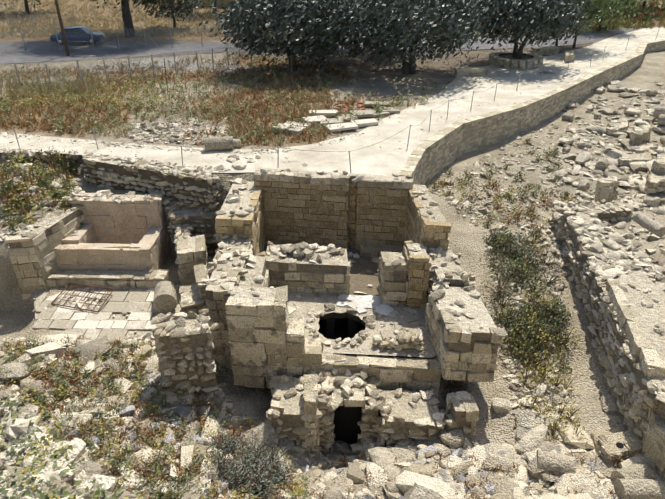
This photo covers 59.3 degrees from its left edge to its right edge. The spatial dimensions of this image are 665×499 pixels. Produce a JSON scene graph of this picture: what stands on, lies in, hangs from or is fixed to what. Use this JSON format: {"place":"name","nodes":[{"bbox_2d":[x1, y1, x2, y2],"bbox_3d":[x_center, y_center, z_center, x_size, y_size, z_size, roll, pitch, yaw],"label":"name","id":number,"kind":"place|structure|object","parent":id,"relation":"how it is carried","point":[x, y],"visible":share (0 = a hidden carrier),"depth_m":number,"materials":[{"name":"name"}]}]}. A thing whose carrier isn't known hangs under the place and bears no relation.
{"place":"outdoors","nodes":[
{"label":"outdoors","id":0,"kind":"place"},
{"bbox_2d":[81,58,329,74],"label":"road edge","id":1,"kind":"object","parent":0,"point":[191,67],"depth_m":41.92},
{"bbox_2d":[32,101,418,340],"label":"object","id":2,"kind":"structure","parent":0,"point":[96,325],"depth_m":20.57,"materials":[{"name":"beige stone"}]},
{"bbox_2d":[34,289,436,357],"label":"floor","id":3,"kind":"structure","parent":0,"point":[304,300],"depth_m":18.75,"materials":[{"name":"beige stone"}]},
{"bbox_2d":[336,294,394,315],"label":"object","id":4,"kind":"object","parent":3,"relation":"on","point":[363,303],"visible":0.81,"depth_m":19.51,"materials":[{"name":"white stone"}]},
{"bbox_2d":[0,26,657,63],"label":"road","id":5,"kind":"structure","parent":0,"point":[30,55],"depth_m":48.35,"materials":[{"name":"grey asphalt"}]},
{"bbox_2d":[50,26,105,44],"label":"car","id":6,"kind":"object","parent":5,"relation":"on","point":[80,29],"visible":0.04,"depth_m":49.59,"materials":[{"name":"blue"}]},
{"bbox_2d":[0,0,664,498],"bbox_3d":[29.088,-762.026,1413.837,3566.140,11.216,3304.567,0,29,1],"label":"ground","id":7,"kind":"structure","parent":0,"point":[466,242],"depth_m":25.92,"materials":[{"name":"beige soil"}]},
{"bbox_2d":[0,402,74,497],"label":"rocks","id":8,"kind":"object","parent":7,"relation":"on","point":[10,429],"visible":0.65,"depth_m":4.99,"materials":[{"name":"beige stone"}]},
{"bbox_2d":[4,207,84,308],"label":"masonry wall","id":9,"kind":"structure","parent":7,"relation":"on","point":[43,258],"depth_m":21.49,"materials":[{"name":"beige stone"}]},
{"bbox_2d":[51,284,113,311],"bbox_3d":[-9.002,1.727,21.070,2.010,0.191,1.302,6,29,11],"label":"metal grate","id":10,"kind":"object","parent":7,"relation":"on","point":[92,310],"visible":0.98,"depth_m":21.09,"materials":[{"name":"brown metal"}]},
{"bbox_2d":[54,193,169,269],"bbox_3d":[-8.737,-0.579,23.102,3.859,2.512,2.717,0,29,1],"label":"stone basin","id":11,"kind":"object","parent":7,"relation":"on","point":[123,225],"visible":0.79,"depth_m":23.05,"materials":[{"name":"beige stone"}]},
{"bbox_2d":[71,201,149,214],"bbox_3d":[-8.738,-0.558,23.117,3.700,2.400,2.550,0,29,1],"label":"plaster","id":12,"kind":"object","parent":11,"relation":"attached to","point":[96,209],"depth_m":23.26,"materials":[{"name":"beige paint"}]},
{"bbox_2d":[0,14,301,90],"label":"fence","id":13,"kind":"object","parent":7,"relation":"on","point":[40,19],"visible":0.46,"depth_m":41.08,"materials":[{"name":"grey metal"}]},
{"bbox_2d":[0,333,312,498],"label":"weed","id":14,"kind":"object","parent":7,"relation":"on","point":[31,445],"visible":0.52,"depth_m":14.44,"materials":[{"name":"green plant"}]},
{"bbox_2d":[55,0,291,91],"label":"wood pole","id":15,"kind":"object","parent":7,"relation":"on","point":[62,29],"visible":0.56,"depth_m":44.24,"materials":[{"name":"brown wood"}]},
{"bbox_2d":[0,0,412,145],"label":"dry grass","id":16,"kind":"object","parent":7,"relation":"on","point":[78,84],"visible":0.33,"depth_m":36.24,"materials":[{"name":"brown plant"}]},
{"bbox_2d":[183,0,247,6],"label":"tree","id":17,"kind":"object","parent":7,"relation":"on","point":[218,2],"depth_m":74.75,"materials":[{"name":"green plant"}]},
{"bbox_2d":[197,432,292,498],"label":"grey shrub","id":18,"kind":"object","parent":7,"relation":"on","point":[275,480],"visible":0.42,"depth_m":14.27,"materials":[{"name":"grey plant"}]},
{"bbox_2d":[0,339,597,498],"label":"rock","id":19,"kind":"object","parent":7,"relation":"on","point":[180,410],"visible":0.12,"depth_m":15.19,"materials":[{"name":"beige stone"}]},
{"bbox_2d":[0,56,619,498],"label":"plants","id":20,"kind":"object","parent":7,"relation":"on","point":[254,448],"visible":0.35,"depth_m":17.13,"materials":[{"name":"green plant"}]},
{"bbox_2d":[0,1,658,172],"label":"metal post","id":21,"kind":"object","parent":7,"relation":"on","point":[90,29],"visible":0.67,"depth_m":37.99,"materials":[{"name":"grey metal"}]},
{"bbox_2d":[16,29,658,152],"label":"stone blocks","id":22,"kind":"structure","parent":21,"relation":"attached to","point":[321,151],"depth_m":25.30,"materials":[{"name":"beige stone"}]},
{"bbox_2d":[0,51,664,498],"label":"rock","id":23,"kind":"object","parent":7,"relation":"on","point":[408,483],"visible":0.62,"depth_m":17.96,"materials":[{"name":"beige stone"}]},
{"bbox_2d":[0,0,664,498],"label":"dry grass","id":24,"kind":"structure","parent":7,"relation":"on","point":[238,120],"depth_m":28.34,"materials":[{"name":"beige plant"}]},
{"bbox_2d":[0,80,664,498],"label":"rocks","id":25,"kind":"object","parent":7,"relation":"on","point":[492,454],"visible":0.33,"depth_m":15.37,"materials":[{"name":"beige stone"}]},
{"bbox_2d":[0,0,664,498],"bbox_3d":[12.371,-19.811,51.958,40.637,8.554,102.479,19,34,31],"label":"weed","id":26,"kind":"object","parent":7,"relation":"on","point":[648,8],"visible":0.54,"depth_m":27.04,"materials":[{"name":"green plant"}]},
{"bbox_2d":[0,243,664,498],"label":"rock","id":27,"kind":"object","parent":7,"relation":"on","point":[574,443],"visible":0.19,"depth_m":14.86,"materials":[{"name":"beige stone"}]},
{"bbox_2d":[215,180,450,307],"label":"stone wall","id":28,"kind":"structure","parent":7,"relation":"on","point":[356,199],"depth_m":22.50,"materials":[{"name":"beige stone"}]},
{"bbox_2d":[24,0,646,74],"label":"trunk","id":29,"kind":"object","parent":7,"relation":"on","point":[128,24],"visible":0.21,"depth_m":42.65,"materials":[{"name":"brown wood"}]},
{"bbox_2d":[0,0,661,17],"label":"dark leaf","id":30,"kind":"object","parent":29,"relation":"attached to","point":[135,2],"visible":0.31,"depth_m":53.61,"materials":[{"name":"green plant"}]},
{"bbox_2d":[554,0,648,39],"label":"leaf","id":31,"kind":"object","parent":29,"relation":"attached to","point":[604,9],"visible":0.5,"depth_m":46.03,"materials":[{"name":"green plant"}]},
{"bbox_2d":[8,128,664,451],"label":"mortar","id":32,"kind":"object","parent":7,"relation":"on","point":[194,342],"visible":0.12,"depth_m":16.51,"materials":[{"name":"beige concrete"}]},
{"bbox_2d":[15,52,664,422],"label":"stone wall","id":33,"kind":"structure","parent":7,"relation":"on","point":[649,318],"depth_m":17.70,"materials":[{"name":"beige stone"}]},
{"bbox_2d":[82,45,664,330],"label":"dark mortar","id":34,"kind":"object","parent":33,"relation":"on","point":[146,174],"visible":0.23,"depth_m":23.62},
{"bbox_2d":[334,100,365,112],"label":"stones","id":35,"kind":"object","parent":7,"relation":"on","point":[349,104],"visible":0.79,"depth_m":32.08,"materials":[{"name":"beige stone"}]},
{"bbox_2d":[46,50,664,493],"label":"stone blocks","id":36,"kind":"object","parent":7,"relation":"on","point":[250,356],"visible":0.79,"depth_m":17.02,"materials":[{"name":"beige stone"}]},
{"bbox_2d":[318,318,393,356],"bbox_3d":[0.262,3.062,18.985,3.200,1.000,2.800,0,29,1],"label":"hole","id":37,"kind":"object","parent":7,"relation":"on","point":[336,328],"depth_m":20.10,"materials":[{"name":"black"}]},
{"bbox_2d":[80,153,664,457],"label":"rubble wall","id":38,"kind":"structure","parent":7,"relation":"on","point":[636,405],"depth_m":16.75,"materials":[{"name":"beige stone"}]},
{"bbox_2d":[132,0,654,72],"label":"olive","id":39,"kind":"object","parent":7,"relation":"on","point":[342,24],"visible":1,"depth_m":37.04,"materials":[{"name":"green plant"}]},
{"bbox_2d":[263,54,532,295],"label":"floor","id":40,"kind":"structure","parent":7,"relation":"on","point":[361,278],"depth_m":21.78,"materials":[{"name":"beige stone"}]},
{"bbox_2d":[153,89,664,498],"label":"drum","id":41,"kind":"object","parent":7,"relation":"on","point":[636,481],"visible":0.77,"depth_m":20.18,"materials":[{"name":"beige stone"}]},
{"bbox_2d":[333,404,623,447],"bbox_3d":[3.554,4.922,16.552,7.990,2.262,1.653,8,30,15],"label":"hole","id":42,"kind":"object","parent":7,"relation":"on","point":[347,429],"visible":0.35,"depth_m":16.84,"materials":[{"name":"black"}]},
{"bbox_2d":[482,227,574,364],"bbox_3d":[6.703,1.121,20.257,2.944,1.494,7.521,6,29,10],"label":"dark bush","id":43,"kind":"object","parent":7,"relation":"on","point":[522,288],"visible":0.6,"depth_m":19.39,"materials":[{"name":"green plant"}]},
{"bbox_2d":[397,39,664,184],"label":"retaining wall","id":44,"kind":"structure","parent":7,"relation":"on","point":[430,158],"depth_m":32.40,"materials":[{"name":"beige stone"}]},
{"bbox_2d":[0,27,664,175],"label":"path","id":45,"kind":"structure","parent":0,"point":[386,158],"depth_m":28.06,"materials":[{"name":"beige concrete"}]}
]}

